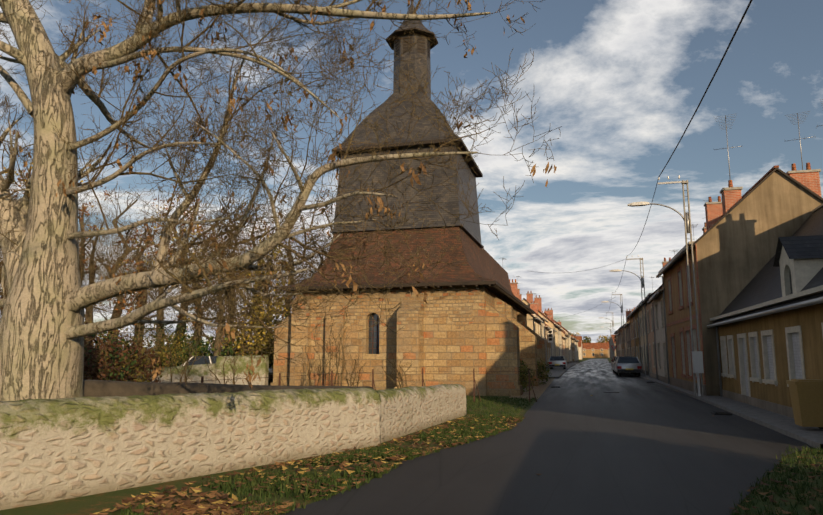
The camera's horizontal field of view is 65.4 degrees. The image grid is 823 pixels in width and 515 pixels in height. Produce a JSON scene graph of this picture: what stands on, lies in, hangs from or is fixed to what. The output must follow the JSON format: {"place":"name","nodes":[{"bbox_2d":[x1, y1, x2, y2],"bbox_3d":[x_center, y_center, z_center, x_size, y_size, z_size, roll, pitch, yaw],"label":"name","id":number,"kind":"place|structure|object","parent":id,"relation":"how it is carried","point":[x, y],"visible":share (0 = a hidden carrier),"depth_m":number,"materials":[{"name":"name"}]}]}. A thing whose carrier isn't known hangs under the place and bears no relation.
{"place":"outdoors","nodes":[
{"label":"outdoors","id":0,"kind":"place"},
{"bbox_2d":[0,384,466,509],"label":"churchyard wall","id":1,"kind":"structure","parent":0,"point":[51,450],"depth_m":8.57,"materials":[{"name":"beige stone"}]},
{"bbox_2d":[190,368,536,401],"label":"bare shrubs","id":2,"kind":"object","parent":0,"point":[279,383],"visible":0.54,"depth_m":22.06,"materials":[{"name":"brown twig"}]},
{"bbox_2d":[0,356,822,514],"bbox_3d":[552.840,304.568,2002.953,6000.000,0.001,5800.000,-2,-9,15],"label":"ground","id":3,"kind":"structure","parent":0,"point":[88,504],"depth_m":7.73,"materials":[{"name":"green plant"}]},
{"bbox_2d":[0,169,415,387],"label":"trees","id":4,"kind":"object","parent":3,"relation":"on","point":[116,257],"depth_m":36.11,"materials":[{"name":"plant"}]},
{"bbox_2d":[183,356,272,378],"bbox_3d":[-8.979,5.575,31.666,4.390,1.452,1.910,-1,-9,4],"label":"parked car","id":5,"kind":"object","parent":3,"relation":"on","point":[201,360],"visible":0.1,"depth_m":31.09,"materials":[{"name":"white paint"}]},
{"bbox_2d":[83,355,373,396],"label":"churchyard walls","id":6,"kind":"structure","parent":3,"relation":"on","point":[101,388],"depth_m":13.61,"materials":[{"name":"stone"}]},
{"bbox_2d":[0,0,489,400],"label":"walnut tree","id":7,"kind":"object","parent":3,"relation":"on","point":[45,330],"visible":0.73,"depth_m":9.42,"materials":[{"name":"beige plant"}]},
{"bbox_2d":[0,0,561,388],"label":"twigs","id":8,"kind":"object","parent":7,"relation":"attached to","point":[213,227],"visible":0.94,"depth_m":8.40,"materials":[{"name":"brown plant"}]},
{"bbox_2d":[13,0,556,387],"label":"leaves","id":9,"kind":"object","parent":8,"relation":"attached to","point":[226,328],"visible":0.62,"depth_m":8.52,"materials":[{"name":"brown plant"}]},
{"bbox_2d":[0,163,551,391],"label":"foliage","id":10,"kind":"object","parent":3,"relation":"on","point":[119,358],"visible":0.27,"depth_m":32.00,"materials":[{"name":"green plant"}]},
{"bbox_2d":[271,0,546,395],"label":"church","id":11,"kind":"structure","parent":3,"relation":"on","point":[466,319],"depth_m":28.02,"materials":[{"name":"stone"}]},
{"bbox_2d":[86,394,822,514],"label":"fallen leaves","id":12,"kind":"object","parent":3,"relation":"on","point":[190,507],"visible":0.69,"depth_m":7.51,"materials":[{"name":"brown plant"}]},
{"bbox_2d":[508,378,554,398],"bbox_3d":[6.993,6.888,34.715,1.229,0.001,22.807,-2,-9,15],"label":"dirt strip","id":13,"kind":"object","parent":3,"relation":"on","point":[540,389],"visible":0.6,"depth_m":29.20,"materials":[{"name":"brown soil"}]},
{"bbox_2d":[571,332,609,342],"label":"trees","id":14,"kind":"object","parent":3,"relation":"on","point":[588,340],"depth_m":348.33,"materials":[{"name":"green plant"}]},
{"bbox_2d":[572,335,615,358],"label":"houses","id":15,"kind":"structure","parent":3,"relation":"on","point":[595,350],"depth_m":317.60,"materials":[{"name":"paint"}]},
{"bbox_2d":[0,0,822,347],"label":"sky","id":16,"kind":"structure","parent":0,"point":[623,81],"materials":[{"name":"blue"}]},
{"bbox_2d":[279,359,810,514],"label":"road","id":17,"kind":"structure","parent":0,"point":[652,449],"depth_m":9.54,"materials":[{"name":"grey asphalt"}]},
{"bbox_2d":[612,356,633,373],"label":"dark hatchback","id":18,"kind":"object","parent":17,"relation":"on","point":[614,365],"visible":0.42,"depth_m":54.44,"materials":[{"name":"grey paint"}]},
{"bbox_2d":[614,357,641,376],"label":"silver sedan car","id":19,"kind":"object","parent":17,"relation":"on","point":[628,364],"visible":1,"depth_m":46.91,"materials":[{"name":"grey paint"}]},
{"bbox_2d":[551,382,731,414],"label":"drain covers","id":20,"kind":"object","parent":17,"relation":"on","point":[721,413],"visible":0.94,"depth_m":17.57,"materials":[{"name":"metal"}]},
{"bbox_2d":[546,362,822,448],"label":"pavement","id":21,"kind":"structure","parent":0,"point":[789,427],"depth_m":16.45,"materials":[{"name":"grey concrete"}]},
{"bbox_2d":[549,356,566,368],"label":"silver hatchback car","id":22,"kind":"object","parent":21,"relation":"on","point":[557,361],"visible":0.88,"depth_m":66.74,"materials":[{"name":"grey paint"}]},
{"bbox_2d":[547,329,616,355],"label":"yield sign and bar","id":23,"kind":"object","parent":21,"relation":"on","point":[550,335],"visible":0.88,"depth_m":73.94,"materials":[{"name":"red"}]},
{"bbox_2d":[600,175,703,395],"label":"street lamps","id":24,"kind":"object","parent":21,"relation":"on","point":[697,360],"visible":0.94,"depth_m":24.76,"materials":[{"name":"concrete"}]},
{"bbox_2d":[531,0,752,318],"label":"overhead wires","id":25,"kind":"object","parent":24,"relation":"attached to","point":[743,16],"visible":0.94,"depth_m":15.50,"materials":[{"name":"black"}]},
{"bbox_2d":[509,162,822,417],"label":"houses","id":26,"kind":"structure","parent":21,"relation":"on","point":[758,255],"depth_m":24.26,"materials":[{"name":"paint"}]},
{"bbox_2d":[499,99,822,293],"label":"tv antennas","id":27,"kind":"object","parent":26,"relation":"on","point":[732,147],"visible":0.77,"depth_m":25.20,"materials":[{"name":"silver metal"}]},
{"bbox_2d":[786,379,822,428],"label":"wheelie bin","id":28,"kind":"object","parent":21,"relation":"on","point":[806,395],"visible":1,"depth_m":12.97,"materials":[{"name":"plastic"}]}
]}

